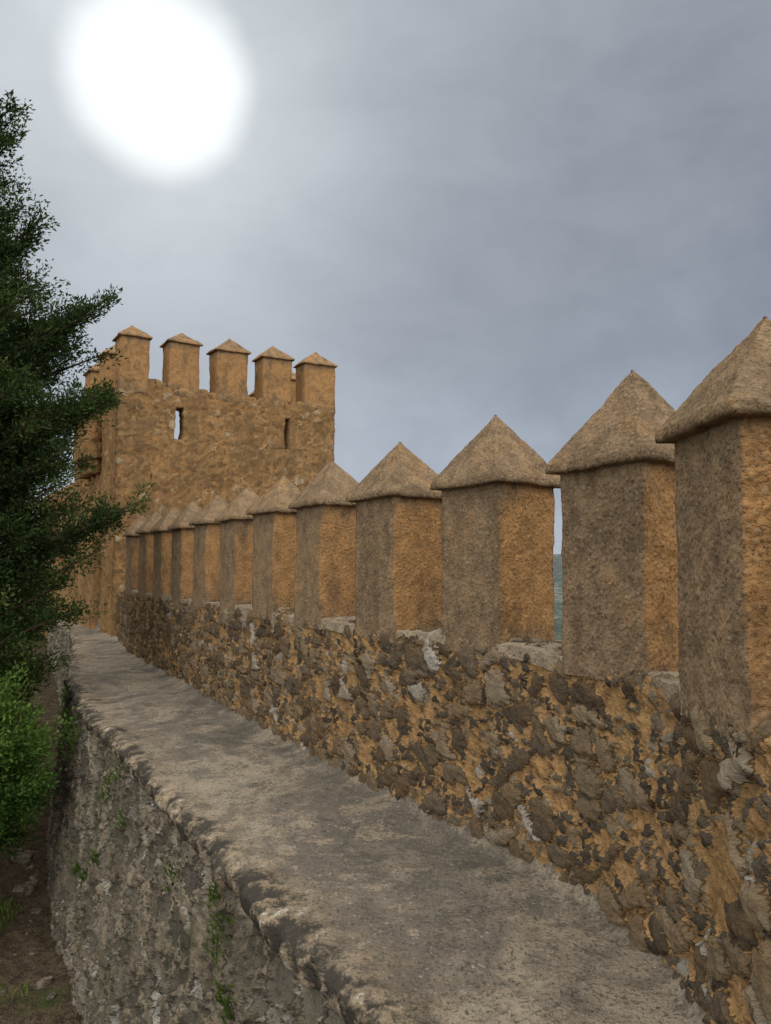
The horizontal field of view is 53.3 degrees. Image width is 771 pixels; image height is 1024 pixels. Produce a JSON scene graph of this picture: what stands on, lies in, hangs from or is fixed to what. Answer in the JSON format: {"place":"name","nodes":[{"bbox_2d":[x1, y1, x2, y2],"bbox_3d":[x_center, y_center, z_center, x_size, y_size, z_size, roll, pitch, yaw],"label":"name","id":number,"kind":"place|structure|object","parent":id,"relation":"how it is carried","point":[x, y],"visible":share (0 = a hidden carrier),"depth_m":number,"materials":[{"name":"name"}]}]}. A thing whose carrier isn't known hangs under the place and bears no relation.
{"place":"outdoors","nodes":[
{"label":"outdoors","id":0,"kind":"place"},
{"bbox_2d":[0,714,48,1001],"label":"grass","id":1,"kind":"structure","parent":0,"point":[7,908],"depth_m":7.61,"materials":[{"name":"green plant"}]},
{"bbox_2d":[0,554,563,1023],"bbox_3d":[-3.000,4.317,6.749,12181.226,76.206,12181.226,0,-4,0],"label":"ground","id":2,"kind":"structure","parent":0,"point":[34,1006],"depth_m":7.28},
{"bbox_2d":[0,804,56,999],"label":"rocks","id":3,"kind":"object","parent":2,"relation":"on","point":[27,888],"visible":0.73,"depth_m":8.01,"materials":[{"name":"stone"}]},
{"bbox_2d":[0,652,78,868],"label":"shrub","id":4,"kind":"object","parent":2,"relation":"on","point":[29,753],"visible":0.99,"depth_m":6.95,"materials":[{"name":"green plant"}]},
{"bbox_2d":[40,482,76,638],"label":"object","id":5,"kind":"object","parent":2,"relation":"on","point":[67,591],"visible":0.05,"depth_m":18.25,"materials":[{"name":"brown stone"}]},
{"bbox_2d":[0,89,159,780],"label":"juniper tree","id":6,"kind":"object","parent":2,"relation":"on","point":[33,425],"visible":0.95,"depth_m":8.07,"materials":[{"name":"green plant"}]},
{"bbox_2d":[46,624,347,1023],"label":"retaining wall","id":7,"kind":"structure","parent":2,"relation":"on","point":[129,941],"depth_m":4.91,"materials":[{"name":"grey stone"}]},
{"bbox_2d":[53,685,237,1023],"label":"wall weeds","id":8,"kind":"object","parent":7,"relation":"on","point":[212,898],"depth_m":4.17,"materials":[{"name":"green plant"}]},
{"bbox_2d":[52,616,703,1023],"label":"walkway","id":9,"kind":"structure","parent":7,"relation":"on","point":[372,906],"depth_m":3.34,"materials":[{"name":"grey stone"}]},
{"bbox_2d":[116,585,770,1023],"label":"parapet","id":10,"kind":"structure","parent":9,"relation":"on","point":[638,803],"depth_m":3.34,"materials":[{"name":"brown stone"}]},
{"bbox_2d":[130,590,137,596],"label":"coping","id":11,"kind":"object","parent":10,"relation":"on","point":[135,592],"visible":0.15,"depth_m":11.17,"materials":[{"name":"grey stone"}]},
{"bbox_2d":[123,515,146,595],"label":"merlon","id":12,"kind":"object","parent":10,"relation":"on","point":[132,558],"visible":0.51,"depth_m":11.39,"materials":[{"name":"brown stone"}]},
{"bbox_2d":[135,511,161,597],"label":"merlon","id":13,"kind":"object","parent":10,"relation":"on","point":[145,568],"visible":0.5,"depth_m":10.53,"materials":[{"name":"brown stone"}]},
{"bbox_2d":[149,506,180,600],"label":"merlon","id":14,"kind":"object","parent":10,"relation":"on","point":[161,559],"visible":0.59,"depth_m":9.68,"materials":[{"name":"brown stone"}]},
{"bbox_2d":[162,595,170,602],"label":"coping","id":15,"kind":"object","parent":10,"relation":"on","point":[164,597],"visible":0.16,"depth_m":9.45,"materials":[{"name":"grey stone"}]},
{"bbox_2d":[167,500,201,604],"bbox_3d":[-2.280,0.469,9.055,0.467,1.215,0.579,2,-4,-29],"label":"merlon","id":16,"kind":"object","parent":10,"relation":"on","point":[182,537],"visible":0.63,"depth_m":8.82,"materials":[{"name":"brown stone"}]},
{"bbox_2d":[181,597,191,605],"bbox_3d":[-2.022,1.000,8.595,0.413,0.100,0.567,2,-4,-27],"label":"coping","id":17,"kind":"object","parent":10,"relation":"on","point":[186,600],"visible":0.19,"depth_m":8.55,"materials":[{"name":"beige stone"}]},
{"bbox_2d":[189,494,227,608],"bbox_3d":[-1.797,0.414,8.188,0.474,1.209,0.563,2,-4,-29],"label":"merlon","id":18,"kind":"object","parent":10,"relation":"on","point":[206,560],"visible":0.62,"depth_m":7.96,"materials":[{"name":"brown stone"}]},
{"bbox_2d":[206,601,219,610],"bbox_3d":[-1.559,0.937,7.724,0.402,0.105,0.581,2,-4,-28],"label":"coping","id":19,"kind":"object","parent":10,"relation":"on","point":[215,605],"visible":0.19,"depth_m":7.54,"materials":[{"name":"beige stone"}]},
{"bbox_2d":[215,486,259,612],"bbox_3d":[-1.331,0.351,7.328,0.466,1.209,0.553,2,-4,-28],"label":"merlon","id":20,"kind":"object","parent":10,"relation":"on","point":[236,567],"visible":0.71,"depth_m":7.10,"materials":[{"name":"brown stone"}]},
{"bbox_2d":[234,607,251,616],"bbox_3d":[-1.091,0.887,6.881,0.414,0.094,0.544,2,-4,-29],"label":"coping","id":21,"kind":"object","parent":10,"relation":"on","point":[243,610],"visible":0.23,"depth_m":6.79,"materials":[{"name":"beige stone"}]},
{"bbox_2d":[246,475,300,620],"bbox_3d":[-0.864,0.289,6.484,0.469,1.215,0.586,2,-4,-29],"label":"merlon","id":22,"kind":"object","parent":10,"relation":"on","point":[273,536],"visible":0.66,"depth_m":6.26,"materials":[{"name":"brown stone"}]},
{"bbox_2d":[274,610,295,623],"bbox_3d":[-0.610,0.821,6.015,0.393,0.095,0.560,2,-4,-28],"label":"coping","id":23,"kind":"object","parent":10,"relation":"on","point":[289,618],"visible":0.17,"depth_m":5.87,"materials":[{"name":"beige stone"}]},
{"bbox_2d":[288,460,357,630],"bbox_3d":[-0.386,0.227,5.610,0.479,1.222,0.576,2,-4,-28],"label":"merlon","id":24,"kind":"object","parent":10,"relation":"on","point":[325,569],"visible":0.73,"depth_m":5.40,"materials":[{"name":"brown stone"}]},
{"bbox_2d":[321,617,354,633],"bbox_3d":[-0.155,0.763,5.169,0.394,0.102,0.550,2,-4,-32],"label":"coping","id":25,"kind":"object","parent":10,"relation":"on","point":[336,625],"visible":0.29,"depth_m":5.10,"materials":[{"name":"beige stone"}]},
{"bbox_2d":[346,441,442,642],"bbox_3d":[0.096,0.167,4.793,0.479,1.233,0.571,2,-4,-32],"label":"merlon","id":26,"kind":"object","parent":10,"relation":"on","point":[398,579],"visible":0.91,"depth_m":4.61,"materials":[{"name":"brown stone"}]},
{"bbox_2d":[396,628,444,650],"bbox_3d":[0.347,0.714,4.375,0.400,0.096,0.500,2,-4,-31],"label":"coping","id":27,"kind":"object","parent":10,"relation":"on","point":[419,637],"visible":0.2,"depth_m":4.29,"materials":[{"name":"beige stone"}]},
{"bbox_2d":[430,413,561,656],"bbox_3d":[0.582,0.107,4.026,0.472,1.256,0.547,2,-4,-33],"label":"merlon","id":28,"kind":"object","parent":10,"relation":"on","point":[494,483],"visible":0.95,"depth_m":3.86,"materials":[{"name":"brown stone"}]},
{"bbox_2d":[502,644,562,668],"bbox_3d":[0.833,0.662,3.568,0.392,0.107,0.527,2,-4,-26],"label":"coping","id":29,"kind":"object","parent":10,"relation":"on","point":[542,658],"visible":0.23,"depth_m":3.44,"materials":[{"name":"beige stone"}]},
{"bbox_2d":[545,372,680,679],"bbox_3d":[1.032,0.049,3.180,0.474,1.267,0.570,2,-4,-25],"label":"merlon","id":30,"kind":"object","parent":10,"relation":"on","point":[612,462],"visible":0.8,"depth_m":3.02,"materials":[{"name":"brown stone"}]},
{"bbox_2d":[651,670,679,700],"bbox_3d":[1.145,0.602,2.613,0.381,0.098,0.504,0,-4,6],"label":"coping","id":31,"kind":"object","parent":10,"relation":"on","point":[666,685],"visible":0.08,"depth_m":2.65,"materials":[{"name":"beige stone"}]},
{"bbox_2d":[656,313,770,749],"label":"merlon","id":32,"kind":"object","parent":10,"relation":"on","point":[715,430],"visible":0.98,"depth_m":2.08,"materials":[{"name":"brown stone"}]},
{"bbox_2d":[71,324,337,635],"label":"stone tower","id":33,"kind":"structure","parent":2,"relation":"on","point":[230,443],"depth_m":14.59,"materials":[{"name":"brown stone"}]},
{"bbox_2d":[0,0,770,553],"label":"sky","id":34,"kind":"structure","parent":0,"point":[473,211],"materials":[{"name":"grey"}]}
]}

